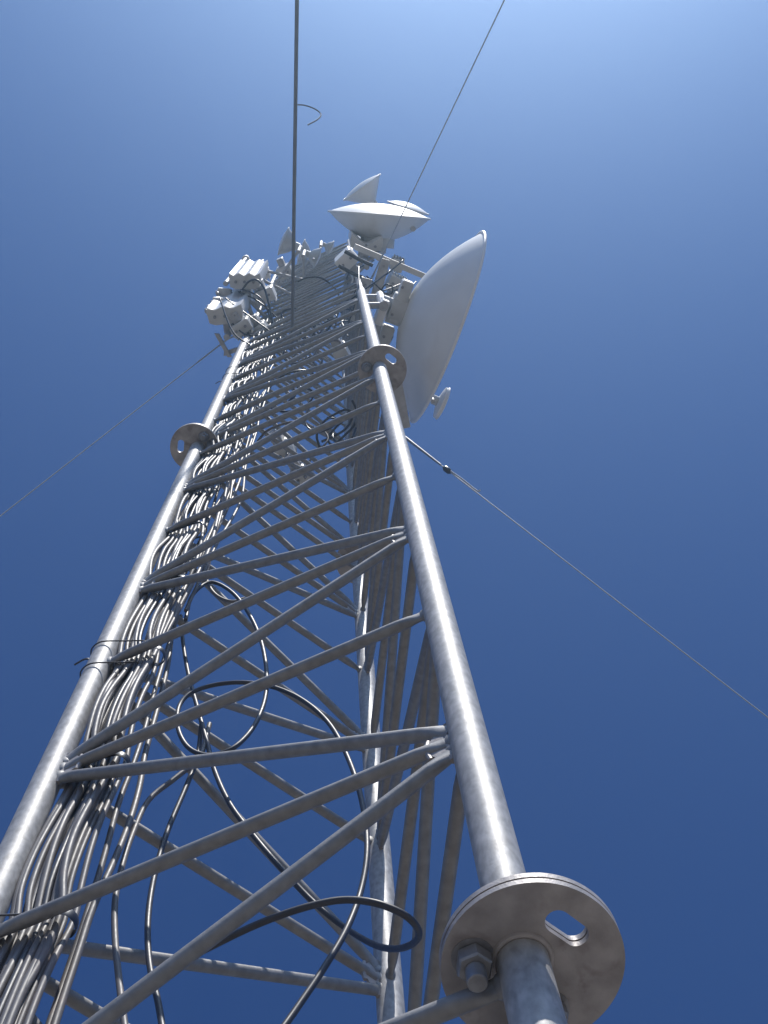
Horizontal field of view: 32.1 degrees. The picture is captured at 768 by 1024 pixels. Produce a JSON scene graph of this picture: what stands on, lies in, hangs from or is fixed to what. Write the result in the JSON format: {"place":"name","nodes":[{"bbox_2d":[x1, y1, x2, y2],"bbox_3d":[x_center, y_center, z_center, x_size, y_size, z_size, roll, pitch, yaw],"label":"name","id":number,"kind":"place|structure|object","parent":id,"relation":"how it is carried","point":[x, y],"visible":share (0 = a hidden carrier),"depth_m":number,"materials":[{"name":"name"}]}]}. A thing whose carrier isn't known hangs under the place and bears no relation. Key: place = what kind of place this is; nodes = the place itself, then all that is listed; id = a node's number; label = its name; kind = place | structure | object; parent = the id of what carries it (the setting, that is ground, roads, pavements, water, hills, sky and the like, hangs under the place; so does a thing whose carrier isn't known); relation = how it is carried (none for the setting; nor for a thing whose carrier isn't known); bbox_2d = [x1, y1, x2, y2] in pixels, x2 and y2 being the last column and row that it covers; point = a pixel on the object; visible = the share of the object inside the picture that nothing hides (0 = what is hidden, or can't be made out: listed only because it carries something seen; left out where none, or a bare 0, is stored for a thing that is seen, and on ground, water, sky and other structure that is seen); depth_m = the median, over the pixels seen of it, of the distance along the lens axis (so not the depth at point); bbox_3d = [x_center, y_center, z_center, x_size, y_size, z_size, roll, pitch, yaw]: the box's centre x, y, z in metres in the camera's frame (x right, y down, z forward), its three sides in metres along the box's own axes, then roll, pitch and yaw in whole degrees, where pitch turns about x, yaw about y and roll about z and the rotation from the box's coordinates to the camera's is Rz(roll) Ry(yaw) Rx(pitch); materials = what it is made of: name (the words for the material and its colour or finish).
{"place":"outdoors","nodes":[
{"label":"outdoors","id":0,"kind":"place"},
{"bbox_2d":[0,0,767,1023],"label":"sky","id":1,"kind":"structure","parent":0,"point":[606,373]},
{"bbox_3d":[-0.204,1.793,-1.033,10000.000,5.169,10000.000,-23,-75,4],"label":"ground","id":2,"kind":"structure","parent":0,"visible":0},
{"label":"concrete pad","id":3,"kind":"structure","parent":2,"relation":"on","visible":0},
{"bbox_2d":[23,338,268,1023],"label":"feeder cable","id":4,"kind":"object","parent":3,"relation":"on","point":[45,977],"visible":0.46,"depth_m":3.39,"materials":[{"name":"rubber"}]},
{"bbox_2d":[0,239,624,1023],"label":"lattice mast","id":5,"kind":"object","parent":3,"relation":"on","point":[502,951],"visible":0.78,"depth_m":3.93,"materials":[{"name":"metal"}]},
{"bbox_2d":[0,913,53,918],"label":"wire tie","id":6,"kind":"object","parent":5,"relation":"attached to","point":[14,914],"visible":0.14,"depth_m":3.03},
{"bbox_2d":[0,909,78,938],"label":"cable strap","id":7,"kind":"object","parent":5,"relation":"attached to","point":[72,915],"visible":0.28,"depth_m":3.02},
{"bbox_2d":[74,640,145,664],"bbox_3d":[-0.957,0.506,4.752,0.287,0.050,0.103,0,-75,-2],"label":"wire tie","id":8,"kind":"object","parent":5,"relation":"attached to","point":[78,662],"visible":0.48,"depth_m":4.74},
{"bbox_2d":[50,640,172,1023],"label":"feeder cable","id":9,"kind":"object","parent":5,"relation":"attached to","point":[70,976],"visible":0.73,"depth_m":3.38,"materials":[{"name":"rubber"}]},
{"bbox_2d":[45,615,179,1023],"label":"feeder cable","id":10,"kind":"object","parent":5,"relation":"attached to","point":[108,840],"visible":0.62,"depth_m":3.57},
{"bbox_2d":[0,340,226,516],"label":"guy wire","id":11,"kind":"object","parent":5,"relation":"attached to","point":[207,354],"visible":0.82,"depth_m":12.57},
{"bbox_2d":[80,661,147,677],"bbox_3d":[-0.919,0.557,4.556,0.230,0.038,0.102,-1,-75,-2],"label":"wire tie","id":12,"kind":"object","parent":5,"relation":"attached to","point":[109,662],"visible":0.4,"depth_m":4.54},
{"bbox_2d":[103,751,130,778],"bbox_3d":[-0.820,0.742,3.836,0.191,0.040,0.073,-18,-75,2],"label":"cable strap","id":13,"kind":"object","parent":5,"relation":"attached to","point":[125,756],"visible":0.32,"depth_m":3.82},
{"bbox_2d":[1,383,242,995],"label":"feeder cable","id":14,"kind":"object","parent":5,"relation":"attached to","point":[75,809],"visible":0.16,"depth_m":3.91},
{"bbox_2d":[0,345,248,949],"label":"feeder cable","id":15,"kind":"object","parent":5,"relation":"attached to","point":[134,615],"visible":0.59,"depth_m":4.89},
{"bbox_2d":[0,351,248,969],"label":"feeder cable","id":16,"kind":"object","parent":5,"relation":"attached to","point":[17,933],"visible":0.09,"depth_m":3.59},
{"bbox_2d":[0,336,254,966],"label":"feeder cable","id":17,"kind":"object","parent":5,"relation":"attached to","point":[7,944],"visible":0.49,"depth_m":3.66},
{"bbox_2d":[0,341,256,1015],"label":"feeder cable","id":18,"kind":"object","parent":5,"relation":"attached to","point":[46,899],"visible":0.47,"depth_m":3.47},
{"bbox_2d":[0,342,256,976],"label":"feeder cable","id":19,"kind":"object","parent":5,"relation":"attached to","point":[34,876],"visible":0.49,"depth_m":3.53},
{"bbox_2d":[2,346,261,1023],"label":"feeder cable","id":20,"kind":"object","parent":5,"relation":"attached to","point":[58,919],"visible":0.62,"depth_m":3.57,"materials":[{"name":"rubber"}]},
{"bbox_2d":[0,315,267,996],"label":"feeder cable","id":21,"kind":"object","parent":5,"relation":"attached to","point":[20,947],"visible":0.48,"depth_m":3.54,"materials":[{"name":"rubber"}]},
{"bbox_2d":[0,317,268,1023],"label":"feeder cable","id":22,"kind":"object","parent":5,"relation":"attached to","point":[29,956],"visible":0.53,"depth_m":3.62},
{"bbox_2d":[4,319,266,1023],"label":"feeder cable","id":23,"kind":"object","parent":5,"relation":"attached to","point":[16,1004],"visible":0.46,"depth_m":3.73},
{"bbox_2d":[14,347,258,1023],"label":"feeder cable","id":24,"kind":"object","parent":5,"relation":"attached to","point":[86,826],"visible":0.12,"depth_m":3.50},
{"bbox_2d":[112,646,165,673],"bbox_3d":[-0.855,0.521,4.667,0.191,0.040,0.073,-18,-75,2],"label":"cable strap","id":25,"kind":"object","parent":5,"relation":"attached to","point":[161,649],"visible":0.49,"depth_m":4.66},
{"bbox_2d":[16,343,264,1023],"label":"feeder cable","id":26,"kind":"object","parent":5,"relation":"attached to","point":[33,988],"visible":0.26,"depth_m":3.29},
{"bbox_2d":[32,336,255,908],"bbox_3d":[-0.978,0.103,6.286,0.067,15.169,0.056,5,-75,-4],"label":"feeder cable","id":27,"kind":"object","parent":5,"relation":"attached to","point":[42,868],"visible":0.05,"depth_m":4.11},
{"bbox_2d":[50,351,256,899],"bbox_3d":[-0.917,0.213,5.837,0.087,14.240,0.056,1,-75,-3],"label":"feeder cable","id":28,"kind":"object","parent":5,"relation":"attached to","point":[140,658],"visible":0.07,"depth_m":3.71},
{"bbox_2d":[111,722,211,1023],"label":"feeder cable","id":29,"kind":"object","parent":5,"relation":"attached to","point":[115,900],"visible":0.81,"depth_m":3.56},
{"bbox_2d":[144,724,202,1023],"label":"feeder cable","id":30,"kind":"object","parent":5,"relation":"attached to","point":[148,955],"visible":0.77,"depth_m":3.58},
{"bbox_2d":[106,338,264,765],"bbox_3d":[-0.912,0.078,6.282,0.062,15.169,0.067,28,-78,-9],"label":"feeder cable","id":31,"kind":"object","parent":5,"relation":"attached to","point":[165,603],"visible":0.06,"depth_m":5.07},
{"bbox_2d":[168,522,206,538],"bbox_3d":[-0.920,0.100,6.256,0.191,0.040,0.073,-18,-75,2],"label":"cable strap","id":32,"kind":"object","parent":5,"relation":"attached to","point":[204,524],"visible":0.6,"depth_m":6.24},
{"bbox_2d":[160,335,271,645],"bbox_3d":[-0.968,-0.786,9.541,0.129,10.056,0.071,-23,-75,4],"label":"feeder cable","id":33,"kind":"object","parent":5,"relation":"attached to","point":[177,613],"visible":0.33,"depth_m":6.76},
{"bbox_2d":[163,323,272,632],"bbox_3d":[-0.992,-0.789,9.583,0.130,10.729,0.084,-23,-75,4],"label":"feeder cable","id":34,"kind":"object","parent":5,"relation":"attached to","point":[173,611],"visible":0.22,"depth_m":5.38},
{"bbox_2d":[205,561,244,602],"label":"feeder cable","id":35,"kind":"object","parent":5,"relation":"attached to","point":[215,594],"visible":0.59,"depth_m":5.83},
{"bbox_2d":[184,341,270,574],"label":"feeder cable","id":36,"kind":"object","parent":5,"relation":"attached to","point":[213,504],"visible":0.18,"depth_m":6.93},
{"bbox_2d":[224,330,231,339],"bbox_3d":[-1.505,-2.014,14.253,0.234,2.362,0.058,1,-75,-3],"label":"antenna pole","id":37,"kind":"object","parent":5,"relation":"attached to","point":[228,334],"visible":0.18,"depth_m":13.11,"materials":[{"name":"metal"}]},
{"bbox_2d":[206,289,252,332],"bbox_3d":[-1.603,-2.127,14.108,0.358,1.990,0.297,-6,-75,-1],"label":"panel antenna","id":38,"kind":"object","parent":37,"relation":"attached to","point":[215,314],"visible":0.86,"depth_m":13.27,"materials":[{"name":"white paint"}]},
{"bbox_2d":[216,287,230,295],"bbox_3d":[-1.750,-2.398,14.563,0.160,0.460,0.100,6,-75,-4],"label":"standoff bracket","id":39,"kind":"object","parent":38,"relation":"attached to","point":[223,291],"visible":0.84,"depth_m":14.46,"materials":[{"name":"metal"}]},
{"bbox_2d":[232,323,276,335],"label":"jumper cable","id":40,"kind":"object","parent":38,"relation":"attached to","point":[248,334],"visible":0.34,"depth_m":13.01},
{"bbox_2d":[225,297,286,352],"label":"jumper cable","id":41,"kind":"object","parent":38,"relation":"attached to","point":[227,299],"visible":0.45,"depth_m":13.17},
{"bbox_2d":[238,291,282,324],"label":"jumper cable","id":42,"kind":"object","parent":38,"relation":"attached to","point":[259,302],"visible":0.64,"depth_m":13.99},
{"bbox_2d":[175,314,282,612],"bbox_3d":[-0.962,-0.879,9.839,0.128,10.088,0.059,-23,-75,4],"label":"feeder cable","id":43,"kind":"object","parent":5,"relation":"attached to","point":[191,585],"visible":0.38,"depth_m":6.14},
{"bbox_2d":[186,326,277,573],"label":"feeder cable","id":44,"kind":"object","parent":5,"relation":"attached to","point":[236,470],"visible":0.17,"depth_m":7.37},
{"bbox_2d":[215,333,249,356],"bbox_3d":[-1.548,-1.650,13.408,0.371,0.100,0.202,18,-77,-7],"label":"bracket arm","id":45,"kind":"object","parent":5,"relation":"attached to","point":[228,353],"visible":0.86,"depth_m":13.37},
{"bbox_2d":[184,331,281,611],"bbox_3d":[-0.913,-0.820,9.732,0.126,9.254,0.055,-3,-75,-1],"label":"feeder cable","id":46,"kind":"object","parent":5,"relation":"attached to","point":[187,606],"visible":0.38,"depth_m":6.49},
{"bbox_2d":[219,297,249,345],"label":"jumper cable","id":47,"kind":"object","parent":5,"relation":"attached to","point":[220,298],"visible":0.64,"depth_m":12.65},
{"bbox_2d":[205,340,271,522],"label":"feeder cable","id":48,"kind":"object","parent":5,"relation":"attached to","point":[219,500],"visible":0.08,"depth_m":7.17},
{"bbox_2d":[202,339,277,555],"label":"feeder cable","id":49,"kind":"object","parent":5,"relation":"attached to","point":[231,487],"visible":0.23,"depth_m":8.53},
{"bbox_2d":[223,255,258,307],"bbox_3d":[-1.640,-2.739,16.133,0.098,3.676,0.553,-34,-76,7],"label":"antenna pole","id":50,"kind":"object","parent":5,"relation":"attached to","point":[226,282],"visible":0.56,"depth_m":15.36,"materials":[{"name":"metal"}]},
{"bbox_2d":[229,311,253,340],"bbox_3d":[-1.431,-1.870,13.248,0.206,0.500,0.249,-31,-76,6],"label":"radio unit","id":51,"kind":"object","parent":5,"relation":"attached to","point":[245,324],"visible":0.84,"depth_m":13.11,"materials":[{"name":"grey plastic"}]},
{"bbox_2d":[221,332,278,521],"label":"feeder cable","id":52,"kind":"object","parent":5,"relation":"attached to","point":[236,488],"visible":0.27,"depth_m":7.34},
{"bbox_2d":[248,288,257,315],"bbox_3d":[-1.480,-2.408,15.198,0.060,2.362,0.294,-18,-75,2],"label":"antenna pole","id":53,"kind":"object","parent":5,"relation":"attached to","point":[250,311],"visible":0.13,"depth_m":14.29,"materials":[{"name":"metal"}]},
{"bbox_2d":[250,313,268,332],"bbox_3d":[-1.258,-1.863,13.369,0.138,0.380,0.229,-34,-76,7],"label":"radio unit","id":54,"kind":"object","parent":5,"relation":"attached to","point":[256,326],"visible":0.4,"depth_m":13.30,"materials":[{"name":"grey plastic"}]},
{"bbox_2d":[242,279,279,339],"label":"jumper cable","id":55,"kind":"object","parent":5,"relation":"attached to","point":[262,285],"visible":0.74,"depth_m":13.79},
{"bbox_2d":[175,580,369,1023],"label":"coiled cable","id":56,"kind":"object","parent":5,"relation":"attached to","point":[308,991],"visible":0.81,"depth_m":4.15,"materials":[{"name":"rubber"}]},
{"bbox_2d":[245,270,303,337],"bbox_3d":[-1.271,-2.368,15.174,0.592,2.652,0.485,13,-76,-6],"label":"cross arm","id":57,"kind":"object","parent":5,"relation":"attached to","point":[276,287],"visible":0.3,"depth_m":15.58},
{"bbox_2d":[229,260,268,297],"bbox_3d":[-1.510,-2.622,15.029,0.338,1.990,0.286,0,-75,-2],"label":"panel antenna","id":58,"kind":"object","parent":57,"relation":"attached to","point":[241,273],"visible":0.93,"depth_m":14.30,"materials":[{"name":"white paint"}]},
{"bbox_2d":[240,289,273,328],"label":"jumper cable","id":59,"kind":"object","parent":58,"relation":"attached to","point":[262,301],"visible":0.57,"depth_m":13.84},
{"bbox_2d":[252,278,276,307],"bbox_3d":[-1.311,-2.387,14.503,0.227,0.480,0.272,-23,-75,4],"label":"radio unit","id":60,"kind":"object","parent":57,"relation":"attached to","point":[271,292],"visible":0.75,"depth_m":14.37,"materials":[{"name":"white paint"}]},
{"bbox_2d":[261,259,270,279],"bbox_3d":[-1.497,-2.983,16.495,0.143,0.430,0.249,-16,-75,2],"label":"radio unit","id":61,"kind":"object","parent":57,"relation":"attached to","point":[267,276],"visible":0.28,"depth_m":16.40,"materials":[{"name":"white paint"}]},
{"bbox_2d":[257,421,303,440],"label":"jumper cable","id":62,"kind":"object","parent":5,"relation":"attached to","point":[271,428],"visible":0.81,"depth_m":9.24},
{"bbox_2d":[268,428,296,465],"bbox_3d":[-0.815,-0.531,10.560,0.136,0.480,0.262,-33,-76,6],"label":"equipment box","id":63,"kind":"object","parent":5,"relation":"attached to","point":[282,452],"visible":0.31,"depth_m":10.47,"materials":[{"name":"grey metal"}]},
{"bbox_2d":[274,227,301,284],"bbox_3d":[-1.259,-3.043,16.553,0.276,0.950,0.929,22,-77,-8],"label":"dish antenna","id":64,"kind":"object","parent":5,"relation":"attached to","point":[285,245],"visible":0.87,"depth_m":16.57,"materials":[{"name":"grey plastic"}]},
{"bbox_2d":[266,369,313,411],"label":"jumper cable","id":65,"kind":"object","parent":5,"relation":"attached to","point":[311,390],"visible":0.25,"depth_m":11.05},
{"bbox_2d":[275,239,315,288],"bbox_3d":[-1.181,-3.126,17.408,0.262,0.950,0.842,36,-79,-11],"label":"dish antenna","id":66,"kind":"object","parent":5,"relation":"attached to","point":[304,245],"visible":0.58,"depth_m":17.42,"materials":[{"name":"grey plastic"}]},
{"bbox_2d":[276,257,290,282],"bbox_3d":[-1.275,-3.083,16.966,0.189,0.530,0.292,-23,-75,4],"label":"radio unit","id":67,"kind":"object","parent":66,"relation":"attached to","point":[281,263],"visible":0.56,"depth_m":16.84,"materials":[{"name":"grey plastic"}]},
{"bbox_2d":[285,453,313,483],"bbox_3d":[-0.663,-0.326,10.307,0.134,0.380,0.262,-33,-76,6],"label":"equipment box","id":68,"kind":"object","parent":5,"relation":"attached to","point":[302,478],"visible":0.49,"depth_m":10.22,"materials":[{"name":"grey metal"}]},
{"bbox_2d":[306,431,328,465],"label":"jumper cable","id":69,"kind":"object","parent":68,"relation":"attached to","point":[327,440],"visible":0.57,"depth_m":10.26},
{"bbox_2d":[180,614,422,953],"bbox_3d":[-0.381,0.744,4.127,0.868,3.138,0.360,-9,-75,0],"label":"coiled cable","id":70,"kind":"object","parent":5,"relation":"attached to","point":[320,904],"visible":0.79,"depth_m":3.00,"materials":[{"name":"rubber"}]},
{"bbox_2d":[280,307,330,338],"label":"jumper cable","id":71,"kind":"object","parent":5,"relation":"attached to","point":[282,317],"visible":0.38,"depth_m":13.59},
{"bbox_2d":[288,354,322,382],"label":"jumper cable","id":72,"kind":"object","parent":5,"relation":"attached to","point":[303,359],"visible":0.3,"depth_m":12.72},
{"bbox_2d":[288,323,322,352],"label":"jumper cable","id":73,"kind":"object","parent":5,"relation":"attached to","point":[319,324],"visible":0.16,"depth_m":12.83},
{"bbox_2d":[290,0,321,350],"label":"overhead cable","id":74,"kind":"object","parent":5,"relation":"attached to","point":[296,33],"visible":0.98,"depth_m":11.08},
{"bbox_2d":[301,247,321,314],"bbox_3d":[-0.965,-2.885,17.044,0.241,0.950,0.978,6,-75,-4],"label":"dish antenna","id":75,"kind":"object","parent":5,"relation":"attached to","point":[315,253],"visible":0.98,"depth_m":17.08,"materials":[{"name":"grey plastic"}]},
{"bbox_2d":[297,276,338,329],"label":"jumper cable","id":76,"kind":"object","parent":5,"relation":"attached to","point":[328,282],"visible":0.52,"depth_m":14.65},
{"bbox_2d":[304,409,335,432],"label":"jumper cable","id":77,"kind":"object","parent":5,"relation":"attached to","point":[306,425],"visible":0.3,"depth_m":9.78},
{"bbox_2d":[316,240,333,265],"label":"dish antenna","id":78,"kind":"object","parent":5,"relation":"attached to","point":[329,246],"visible":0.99,"depth_m":18.33,"materials":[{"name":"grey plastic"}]},
{"bbox_2d":[316,408,352,446],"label":"jumper cable","id":79,"kind":"object","parent":5,"relation":"attached to","point":[341,431],"visible":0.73,"depth_m":10.55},
{"bbox_2d":[331,338,350,359],"bbox_3d":[-0.393,-1.442,11.873,0.132,0.580,0.266,-23,-75,4],"label":"equipment box","id":80,"kind":"object","parent":5,"relation":"attached to","point":[343,352],"visible":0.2,"depth_m":11.68,"materials":[{"name":"grey metal"}]},
{"bbox_2d":[328,400,355,444],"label":"jumper cable","id":81,"kind":"object","parent":5,"relation":"attached to","point":[346,433],"visible":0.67,"depth_m":10.56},
{"bbox_2d":[332,427,356,442],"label":"jumper cable","id":82,"kind":"object","parent":5,"relation":"hanging from","point":[333,433],"visible":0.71,"depth_m":10.26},
{"bbox_2d":[335,246,360,273],"bbox_3d":[-0.365,-2.649,14.226,0.218,0.680,0.262,-42,-77,8],"label":"radio unit","id":83,"kind":"object","parent":5,"relation":"attached to","point":[342,258],"visible":0.73,"depth_m":13.97,"materials":[{"name":"white paint"}]},
{"bbox_2d":[344,250,372,266],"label":"jumper cable","id":84,"kind":"object","parent":83,"relation":"attached to","point":[357,258],"visible":1,"depth_m":13.78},
{"bbox_2d":[338,264,364,277],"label":"jumper cable","id":85,"kind":"object","parent":5,"relation":"attached to","point":[345,269],"visible":0.84,"depth_m":13.73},
{"bbox_2d":[346,266,359,336],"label":"jumper cable","id":86,"kind":"object","parent":5,"relation":"attached to","point":[356,294],"visible":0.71,"depth_m":12.51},
{"bbox_2d":[351,276,371,320],"bbox_3d":[-0.232,-2.148,13.514,0.110,0.118,0.450,15,-76,-6],"label":"mount plate","id":87,"kind":"object","parent":5,"relation":"attached to","point":[366,282],"visible":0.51,"depth_m":13.44,"materials":[{"name":"metal"}]},
{"bbox_2d":[335,270,390,317],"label":"jumper cable","id":88,"kind":"object","parent":5,"relation":"attached to","point":[378,279],"visible":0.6,"depth_m":12.83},
{"bbox_2d":[357,254,368,271],"bbox_3d":[-0.279,-2.937,15.631,0.164,2.700,0.060,-41,-77,8],"label":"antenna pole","id":89,"kind":"object","parent":5,"relation":"attached to","point":[365,267],"visible":0.27,"depth_m":14.63,"materials":[{"name":"metal"}]},
{"bbox_2d":[331,260,402,306],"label":"jumper cable","id":90,"kind":"object","parent":5,"relation":"attached to","point":[401,261],"visible":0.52,"depth_m":14.07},
{"bbox_2d":[357,251,381,265],"bbox_3d":[-0.208,-3.067,15.987,0.347,1.900,0.092,-23,-75,4],"label":"pipe mount","id":91,"kind":"object","parent":5,"relation":"attached to","point":[369,259],"visible":0.1,"depth_m":15.44,"materials":[{"name":"metal"}]},
{"bbox_2d":[348,230,382,257],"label":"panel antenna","id":92,"kind":"object","parent":91,"relation":"attached to","point":[375,244],"visible":0.76,"depth_m":15.24,"materials":[{"name":"white paint"}]},
{"bbox_2d":[328,203,430,253],"bbox_3d":[-0.069,-3.371,15.874,1.231,1.229,0.583,4,-75,-3],"label":"dish antenna","id":93,"kind":"object","parent":91,"relation":"attached to","point":[365,222],"visible":0.92,"depth_m":15.49,"materials":[{"name":"grey plastic"}]},
{"bbox_2d":[343,173,380,203],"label":"dish antenna","id":94,"kind":"object","parent":93,"relation":"attached to","point":[364,191],"visible":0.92,"depth_m":17.65,"materials":[{"name":"grey plastic"}]},
{"bbox_2d":[387,201,428,231],"bbox_3d":[0.324,-3.698,16.671,0.580,2.300,0.272,20,-77,-7],"label":"dish antenna","id":95,"kind":"object","parent":93,"relation":"attached to","point":[412,207],"visible":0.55,"depth_m":17.28,"materials":[{"name":"grey plastic"}]},
{"bbox_2d":[369,258,389,301],"bbox_3d":[-0.047,-2.398,13.892,0.100,0.118,0.476,14,-76,-6],"label":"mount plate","id":96,"kind":"object","parent":5,"relation":"attached to","point":[383,266],"visible":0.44,"depth_m":13.84,"materials":[{"name":"metal"}]},
{"bbox_2d":[366,276,393,294],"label":"jumper cable","id":97,"kind":"object","parent":5,"relation":"attached to","point":[375,284],"visible":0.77,"depth_m":13.54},
{"bbox_2d":[348,278,413,438],"bbox_3d":[-0.179,-1.420,11.919,0.350,0.920,1.495,19,-77,-7],"label":"dish mount","id":98,"kind":"object","parent":5,"relation":"attached to","point":[385,332],"visible":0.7,"depth_m":11.46,"materials":[{"name":"grey metal"}]},
{"bbox_2d":[383,230,486,422],"bbox_3d":[0.303,-1.695,11.617,0.693,1.772,1.772,19,-77,-7],"label":"dish antenna","id":99,"kind":"object","parent":98,"relation":"attached to","point":[430,315],"visible":0.94,"depth_m":11.12,"materials":[{"name":"grey plastic"}]},
{"bbox_2d":[353,244,425,277],"bbox_3d":[0.110,-2.651,14.238,0.922,0.090,0.088,22,-77,-8],"label":"support arm","id":100,"kind":"object","parent":5,"relation":"attached to","point":[394,263],"visible":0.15,"depth_m":14.21},
{"bbox_2d":[384,270,407,295],"bbox_3d":[0.112,-2.425,14.403,0.191,0.530,0.289,25,-78,-9],"label":"radio unit","id":101,"kind":"object","parent":100,"relation":"attached to","point":[393,278],"visible":0.48,"depth_m":14.22,"materials":[{"name":"grey plastic"}]},
{"bbox_2d":[379,340,410,428],"bbox_3d":[0.038,-1.175,11.045,0.179,0.100,1.011,-14,-75,1],"label":"mount plate","id":102,"kind":"object","parent":5,"relation":"attached to","point":[399,395],"visible":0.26,"depth_m":11.08,"materials":[{"name":"metal"}]},
{"bbox_2d":[389,254,404,272],"bbox_3d":[0.136,-2.800,15.326,0.135,0.480,0.269,18,-77,-7],"label":"radio unit","id":103,"kind":"object","parent":5,"relation":"attached to","point":[398,259],"visible":0.33,"depth_m":15.18,"materials":[{"name":"grey plastic"}]},
{"bbox_2d":[370,0,504,279],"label":"guy wire","id":104,"kind":"object","parent":5,"relation":"attached to","point":[372,276],"visible":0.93,"depth_m":11.81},
{"bbox_2d":[430,387,450,419],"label":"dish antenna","id":105,"kind":"object","parent":5,"relation":"attached to","point":[440,402],"visible":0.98,"depth_m":13.34,"materials":[{"name":"grey plastic"}]},
{"bbox_2d":[379,417,767,717],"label":"guy wire","id":106,"kind":"object","parent":5,"relation":"attached to","point":[447,469],"visible":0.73,"depth_m":12.12,"materials":[{"name":"metal"}]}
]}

